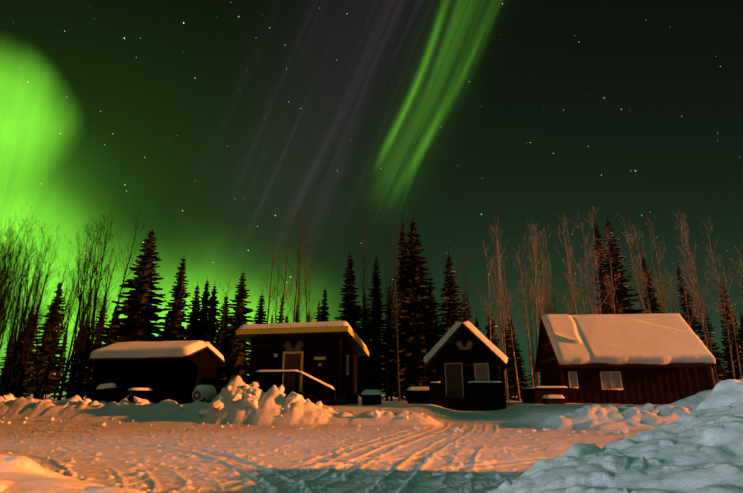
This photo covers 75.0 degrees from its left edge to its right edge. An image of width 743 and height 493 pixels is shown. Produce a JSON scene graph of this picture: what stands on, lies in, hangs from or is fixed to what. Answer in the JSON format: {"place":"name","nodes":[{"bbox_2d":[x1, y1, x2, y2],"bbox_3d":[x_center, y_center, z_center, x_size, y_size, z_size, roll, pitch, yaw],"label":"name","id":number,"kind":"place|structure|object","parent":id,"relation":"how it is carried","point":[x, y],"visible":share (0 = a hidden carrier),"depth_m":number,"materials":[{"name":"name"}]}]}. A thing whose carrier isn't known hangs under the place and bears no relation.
{"place":"outdoors","nodes":[
{"label":"outdoors","id":0,"kind":"place"},
{"bbox_2d":[0,375,742,492],"bbox_3d":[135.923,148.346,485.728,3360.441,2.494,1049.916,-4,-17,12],"label":"snow ground","id":1,"kind":"structure","parent":0,"point":[692,444],"depth_m":8.72,"materials":[{"name":"white snow"}]},
{"bbox_2d":[0,207,37,337],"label":"bare trees","id":2,"kind":"object","parent":1,"relation":"on","point":[4,260],"visible":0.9,"depth_m":34.16,"materials":[{"name":"brown plant"}]},
{"bbox_2d":[0,195,164,400],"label":"bare trees","id":3,"kind":"object","parent":1,"relation":"on","point":[86,321],"visible":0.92,"depth_m":35.26,"materials":[{"name":"brown plant"}]},
{"bbox_2d":[95,383,116,403],"bbox_3d":[-15.022,8.499,27.398,1.200,1.509,0.784,-4,-17,12],"label":"snowy sawhorse","id":4,"kind":"object","parent":1,"relation":"on","point":[106,393],"visible":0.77,"depth_m":27.40,"materials":[{"name":"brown wood"}]},
{"bbox_2d":[0,227,253,399],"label":"spruces","id":5,"kind":"object","parent":1,"relation":"on","point":[140,310],"visible":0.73,"depth_m":41.20,"materials":[{"name":"green plant"}]},
{"bbox_2d":[126,392,135,403],"bbox_3d":[-13.446,8.542,26.636,0.975,0.978,0.578,-4,-17,12],"label":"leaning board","id":6,"kind":"object","parent":1,"relation":"on","point":[131,395],"visible":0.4,"depth_m":26.63,"materials":[{"name":"brown wood"}]},
{"bbox_2d":[128,388,151,397],"bbox_3d":[-12.815,8.425,26.681,1.311,1.252,1.315,-4,-17,12],"label":"round table","id":7,"kind":"object","parent":1,"relation":"on","point":[139,390],"visible":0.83,"depth_m":26.50,"materials":[{"name":"white wood"}]},
{"bbox_2d":[88,340,224,403],"bbox_3d":[-14.077,8.486,31.899,6.837,4.381,4.894,-4,-17,12],"label":"shelter","id":8,"kind":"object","parent":1,"relation":"on","point":[178,372],"visible":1,"depth_m":30.54,"materials":[{"name":"black wood"}]},
{"bbox_2d":[192,385,216,402],"bbox_3d":[-9.308,8.422,26.959,0.700,1.376,1.565,-4,-17,12],"label":"fuel tank","id":9,"kind":"object","parent":1,"relation":"on","point":[203,393],"visible":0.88,"depth_m":26.54,"materials":[{"name":"white"}]},
{"bbox_2d":[236,321,368,405],"bbox_3d":[-3.841,6.788,27.051,6.347,4.594,5.382,-4,-17,12],"label":"cabin","id":10,"kind":"object","parent":1,"relation":"on","point":[314,362],"depth_m":25.79,"materials":[{"name":"dark brown wood"},{"name":"yellow painted wood"},{"name":"snow"}]},
{"bbox_2d":[208,204,403,400],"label":"bare trees","id":11,"kind":"object","parent":1,"relation":"on","point":[283,297],"visible":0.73,"depth_m":39.30,"materials":[{"name":"brown plant"}]},
{"bbox_2d":[244,212,481,400],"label":"spruces","id":12,"kind":"object","parent":1,"relation":"on","point":[420,331],"visible":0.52,"depth_m":41.66,"materials":[{"name":"green plant"}]},
{"bbox_2d":[0,293,735,399],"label":"bushes","id":13,"kind":"object","parent":1,"relation":"on","point":[54,396],"visible":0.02,"depth_m":57.87,"materials":[{"name":"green plant"}]},
{"bbox_2d":[361,390,382,404],"bbox_3d":[0.017,8.217,25.834,1.020,1.110,0.920,-4,-17,12],"label":"crate","id":14,"kind":"object","parent":1,"relation":"on","point":[371,397],"visible":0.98,"depth_m":25.52,"materials":[{"name":"brown wood"}]},
{"bbox_2d":[407,387,428,403],"bbox_3d":[3.005,9.228,29.586,1.600,1.271,1.000,-4,-17,12],"label":"crate","id":15,"kind":"object","parent":1,"relation":"on","point":[417,395],"visible":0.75,"depth_m":29.22,"materials":[{"name":"brown wood"}]},
{"bbox_2d":[423,321,507,408],"bbox_3d":[6.304,7.948,31.927,5.091,5.227,7.100,-4,-17,12],"label":"cabin","id":16,"kind":"object","parent":1,"relation":"on","point":[463,361],"visible":0.98,"depth_m":29.63,"materials":[{"name":"brown wood"}]},
{"bbox_2d":[383,218,581,401],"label":"bare trees","id":17,"kind":"object","parent":1,"relation":"on","point":[500,308],"visible":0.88,"depth_m":42.82,"materials":[{"name":"brown plant"}]},
{"bbox_2d":[485,216,742,400],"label":"spruces","id":18,"kind":"object","parent":1,"relation":"on","point":[622,293],"visible":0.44,"depth_m":46.30,"materials":[{"name":"green plant"}]},
{"bbox_2d":[522,313,717,404],"bbox_3d":[15.029,7.436,31.029,10.550,6.342,7.323,-1,-17,5],"label":"cabin","id":19,"kind":"object","parent":1,"relation":"on","point":[652,359],"visible":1,"depth_m":28.82,"materials":[{"name":"red wood"}]},
{"bbox_2d":[572,206,742,386],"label":"bare trees","id":20,"kind":"object","parent":1,"relation":"on","point":[703,321],"visible":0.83,"depth_m":44.61,"materials":[{"name":"brown plant"}]},
{"bbox_2d":[0,0,742,394],"label":"sky","id":21,"kind":"structure","parent":0,"point":[461,116],"materials":[{"name":"green"}]},
{"label":"ground surface","id":22,"kind":"structure","parent":0,"visible":0},
{"bbox_2d":[0,382,658,433],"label":"ploughed snow chunks","id":23,"kind":"object","parent":22,"relation":"on","point":[250,400],"visible":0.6,"depth_m":17.55,"materials":[{"name":"white snow"}]}
]}

